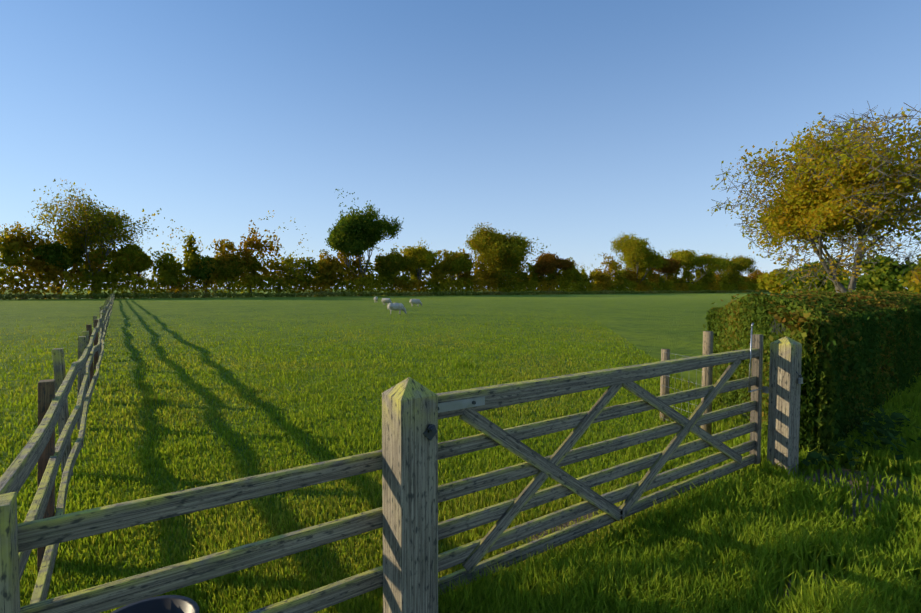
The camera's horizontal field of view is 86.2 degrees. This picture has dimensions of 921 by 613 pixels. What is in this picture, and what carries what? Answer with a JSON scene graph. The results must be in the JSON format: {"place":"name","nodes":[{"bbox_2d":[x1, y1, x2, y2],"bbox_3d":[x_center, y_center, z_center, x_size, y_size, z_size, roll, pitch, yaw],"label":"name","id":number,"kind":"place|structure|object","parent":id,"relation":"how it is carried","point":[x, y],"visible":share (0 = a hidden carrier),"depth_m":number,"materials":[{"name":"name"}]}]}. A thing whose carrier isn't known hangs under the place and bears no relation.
{"place":"outdoors","nodes":[
{"label":"outdoors","id":0,"kind":"place"},
{"bbox_2d":[5,273,513,289],"bbox_3d":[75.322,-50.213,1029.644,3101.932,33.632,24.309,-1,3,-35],"label":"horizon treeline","id":1,"kind":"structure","parent":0,"point":[199,289],"depth_m":697.38,"materials":[{"name":"green plant"}]},
{"bbox_2d":[0,289,920,612],"bbox_3d":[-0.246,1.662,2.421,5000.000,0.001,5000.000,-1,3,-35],"label":"field ground","id":2,"kind":"structure","parent":0,"point":[652,325],"depth_m":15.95,"materials":[{"name":"green plant"}]},
{"bbox_2d":[0,221,46,298],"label":"tree","id":3,"kind":"object","parent":2,"relation":"on","point":[5,232],"visible":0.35,"depth_m":80.21,"materials":[{"name":"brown plant"}]},
{"bbox_2d":[31,226,84,298],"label":"tree","id":4,"kind":"object","parent":2,"relation":"on","point":[53,256],"visible":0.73,"depth_m":81.24,"materials":[{"name":"green plant"}]},
{"bbox_2d":[37,300,111,572],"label":"fence posts","id":5,"kind":"object","parent":2,"relation":"on","point":[46,392],"visible":0.46,"depth_m":3.04,"materials":[{"name":"grey wood"}]},
{"bbox_2d":[28,179,158,298],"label":"tree","id":6,"kind":"object","parent":2,"relation":"on","point":[102,227],"visible":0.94,"depth_m":83.18,"materials":[{"name":"green plant"}]},
{"bbox_2d":[110,241,154,292],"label":"tree","id":7,"kind":"object","parent":2,"relation":"on","point":[132,259],"visible":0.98,"depth_m":87.39,"materials":[{"name":"green plant"}]},
{"bbox_2d":[111,595,198,612],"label":"rubber bucket","id":8,"kind":"object","parent":2,"relation":"on","point":[170,604],"visible":1,"depth_m":2.31,"materials":[{"name":"black rubber"}]},
{"bbox_2d":[139,208,219,289],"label":"tree","id":9,"kind":"object","parent":2,"relation":"on","point":[154,214],"visible":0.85,"depth_m":92.85,"materials":[{"name":"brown plant"}]},
{"bbox_2d":[0,292,382,612],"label":"fence post and rail","id":10,"kind":"object","parent":2,"relation":"on","point":[19,542],"visible":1,"depth_m":2.09,"materials":[{"name":"grey wood"}]},
{"bbox_2d":[186,253,216,290],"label":"tree","id":11,"kind":"object","parent":2,"relation":"on","point":[197,272],"visible":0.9,"depth_m":93.44,"materials":[{"name":"green plant"}]},
{"bbox_2d":[209,242,250,291],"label":"tree","id":12,"kind":"object","parent":2,"relation":"on","point":[225,271],"visible":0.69,"depth_m":96.09,"materials":[{"name":"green plant"}]},
{"bbox_2d":[240,250,269,296],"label":"tree","id":13,"kind":"object","parent":2,"relation":"on","point":[254,266],"visible":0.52,"depth_m":100.59,"materials":[{"name":"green plant"}]},
{"bbox_2d":[238,210,312,290],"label":"tree","id":14,"kind":"object","parent":2,"relation":"on","point":[290,269],"visible":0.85,"depth_m":103.09,"materials":[{"name":"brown plant"}]},
{"bbox_2d":[0,266,628,291],"bbox_3d":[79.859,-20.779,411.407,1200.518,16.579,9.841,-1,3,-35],"label":"distant treeline","id":15,"kind":"object","parent":2,"relation":"on","point":[197,281],"depth_m":247.45,"materials":[{"name":"green plant"}]},
{"bbox_2d":[303,249,338,287],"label":"tree","id":16,"kind":"object","parent":2,"relation":"on","point":[327,277],"visible":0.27,"depth_m":108.55,"materials":[{"name":"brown plant"}]},
{"bbox_2d":[325,189,403,295],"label":"tree","id":17,"kind":"object","parent":2,"relation":"on","point":[354,234],"visible":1,"depth_m":110.63,"materials":[{"name":"green plant"}]},
{"bbox_2d":[382,298,391,304],"bbox_3d":[-7.711,-0.521,51.576,1.240,0.761,0.500,1,2,19],"label":"sheep","id":18,"kind":"object","parent":2,"relation":"on","point":[386,300],"visible":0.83,"depth_m":51.42},
{"bbox_2d":[370,247,413,291],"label":"tree","id":19,"kind":"object","parent":2,"relation":"on","point":[400,262],"visible":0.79,"depth_m":116.33,"materials":[{"name":"green plant"}]},
{"bbox_2d":[387,303,406,314],"bbox_3d":[-4.268,0.141,32.990,1.302,0.799,0.523,0,2,-12],"label":"sheep","id":20,"kind":"object","parent":2,"relation":"on","point":[395,306],"visible":0.98,"depth_m":32.81},
{"bbox_2d":[0,270,801,298],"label":"hedgerow","id":21,"kind":"object","parent":2,"relation":"on","point":[99,286],"visible":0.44,"depth_m":106.52,"materials":[{"name":"green plant"}]},
{"bbox_2d":[0,238,769,289],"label":"hedgerow shrubs","id":22,"kind":"object","parent":21,"relation":"on","point":[177,272],"visible":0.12,"depth_m":94.28,"materials":[{"name":"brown plant"}]},
{"bbox_2d":[0,219,790,288],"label":"trees","id":23,"kind":"object","parent":21,"relation":"on","point":[9,258],"visible":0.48,"depth_m":104.24,"materials":[{"name":"green plant"}]},
{"bbox_2d":[382,377,437,612],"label":"gate post","id":24,"kind":"object","parent":2,"relation":"on","point":[410,494],"visible":1,"depth_m":2.32,"materials":[{"name":"grey wood"}]},
{"bbox_2d":[436,334,762,594],"bbox_3d":[1.295,0.927,3.646,3.840,1.240,0.072,-1,3,-35],"label":"gate","id":25,"kind":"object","parent":24,"relation":"attached to","point":[470,555],"visible":0.83,"depth_m":3.29,"materials":[{"name":"grey wood"}]},
{"bbox_2d":[423,323,802,440],"bbox_3d":[1.436,0.748,3.550,4.060,1.125,0.309,-1,3,-35],"label":"gate hardware","id":26,"kind":"object","parent":25,"relation":"attached to","point":[430,432],"visible":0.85,"depth_m":2.69,"materials":[{"name":"grey metal"}]},
{"bbox_2d":[409,299,421,305],"bbox_3d":[-4.302,-0.373,47.517,1.240,0.762,0.501,0,2,-9],"label":"sheep","id":27,"kind":"object","parent":2,"relation":"on","point":[415,301],"visible":1,"depth_m":47.34},
{"bbox_2d":[0,290,834,299],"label":"hedge","id":28,"kind":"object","parent":2,"relation":"on","point":[9,296],"depth_m":104.29,"materials":[{"name":"green plant"}]},
{"bbox_2d":[393,240,441,281],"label":"tree","id":29,"kind":"object","parent":2,"relation":"on","point":[425,258],"visible":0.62,"depth_m":120.16,"materials":[{"name":"green plant"}]},
{"bbox_2d":[442,247,474,285],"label":"tree","id":30,"kind":"object","parent":2,"relation":"on","point":[460,264],"visible":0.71,"depth_m":126.56,"materials":[{"name":"green plant"}]},
{"bbox_2d":[456,222,548,288],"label":"tree","id":31,"kind":"object","parent":2,"relation":"on","point":[509,252],"visible":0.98,"depth_m":134.53,"materials":[{"name":"green plant"}]},
{"bbox_2d":[530,251,576,289],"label":"tree","id":32,"kind":"object","parent":2,"relation":"on","point":[549,262],"visible":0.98,"depth_m":145.14,"materials":[{"name":"brown plant"}]},
{"bbox_2d":[558,263,590,279],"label":"tree","id":33,"kind":"object","parent":2,"relation":"on","point":[581,271],"visible":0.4,"depth_m":152.42,"materials":[{"name":"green plant"}]},
{"bbox_2d":[577,252,622,293],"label":"tree","id":34,"kind":"object","parent":2,"relation":"on","point":[602,267],"visible":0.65,"depth_m":157.08,"materials":[{"name":"green plant"}]},
{"bbox_2d":[610,231,679,281],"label":"tree","id":35,"kind":"object","parent":2,"relation":"on","point":[637,255],"visible":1,"depth_m":170.02,"materials":[{"name":"green plant"}]},
{"bbox_2d":[648,257,689,290],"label":"tree","id":36,"kind":"object","parent":2,"relation":"on","point":[672,266],"visible":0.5,"depth_m":182.29,"materials":[{"name":"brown plant"}]},
{"bbox_2d":[660,331,712,433],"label":"fence posts","id":37,"kind":"object","parent":2,"relation":"on","point":[707,374],"visible":0.54,"depth_m":5.73,"materials":[{"name":"grey wood"}]},
{"bbox_2d":[661,352,703,425],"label":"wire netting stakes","id":38,"kind":"object","parent":37,"relation":"attached to","point":[676,389],"visible":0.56,"depth_m":6.11,"materials":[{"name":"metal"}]},
{"bbox_2d":[664,248,737,284],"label":"tree","id":39,"kind":"object","parent":2,"relation":"on","point":[685,257],"visible":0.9,"depth_m":188.47,"materials":[{"name":"green plant"}]},
{"bbox_2d":[720,254,758,287],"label":"tree","id":40,"kind":"object","parent":2,"relation":"on","point":[745,263],"visible":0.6,"depth_m":208.30,"materials":[{"name":"green plant"}]},
{"bbox_2d":[756,268,796,293],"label":"bush","id":41,"kind":"object","parent":2,"relation":"on","point":[767,281],"visible":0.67,"depth_m":74.38,"materials":[{"name":"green plant"}]},
{"bbox_2d":[767,336,801,475],"bbox_3d":[3.074,1.005,4.678,0.216,1.448,0.210,-1,3,-35],"label":"gate latch post","id":42,"kind":"object","parent":2,"relation":"on","point":[784,403],"visible":0.9,"depth_m":4.61,"materials":[{"name":"grey wood"}]},
{"bbox_2d":[703,286,920,459],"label":"beech hedge","id":43,"kind":"object","parent":2,"relation":"on","point":[853,341],"depth_m":6.04,"materials":[{"name":"green plant"}]},
{"bbox_2d":[707,101,920,292],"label":"tree","id":44,"kind":"object","parent":2,"relation":"on","point":[842,187],"visible":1,"depth_m":20.07,"materials":[{"name":"yellow plant"}]},
{"bbox_2d":[780,257,849,291],"bbox_3d":[40.702,-2.792,56.569,6.665,5.457,7.156,1,3,33],"label":"bush","id":45,"kind":"object","parent":2,"relation":"on","point":[801,284],"visible":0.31,"depth_m":54.95,"materials":[{"name":"green plant"}]},
{"bbox_2d":[801,403,920,470],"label":"weeds","id":46,"kind":"object","parent":2,"relation":"on","point":[814,456],"visible":0.85,"depth_m":5.04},
{"bbox_2d":[825,253,920,291],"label":"bush","id":47,"kind":"object","parent":2,"relation":"on","point":[876,282],"visible":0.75,"depth_m":46.23,"materials":[{"name":"green plant"}]},
{"bbox_2d":[897,258,920,293],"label":"bush","id":48,"kind":"object","parent":2,"relation":"on","point":[911,285],"visible":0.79,"depth_m":39.30,"materials":[{"name":"yellow plant"}]},
{"bbox_2d":[0,0,920,288],"label":"sky","id":49,"kind":"structure","parent":0,"point":[570,126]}
]}

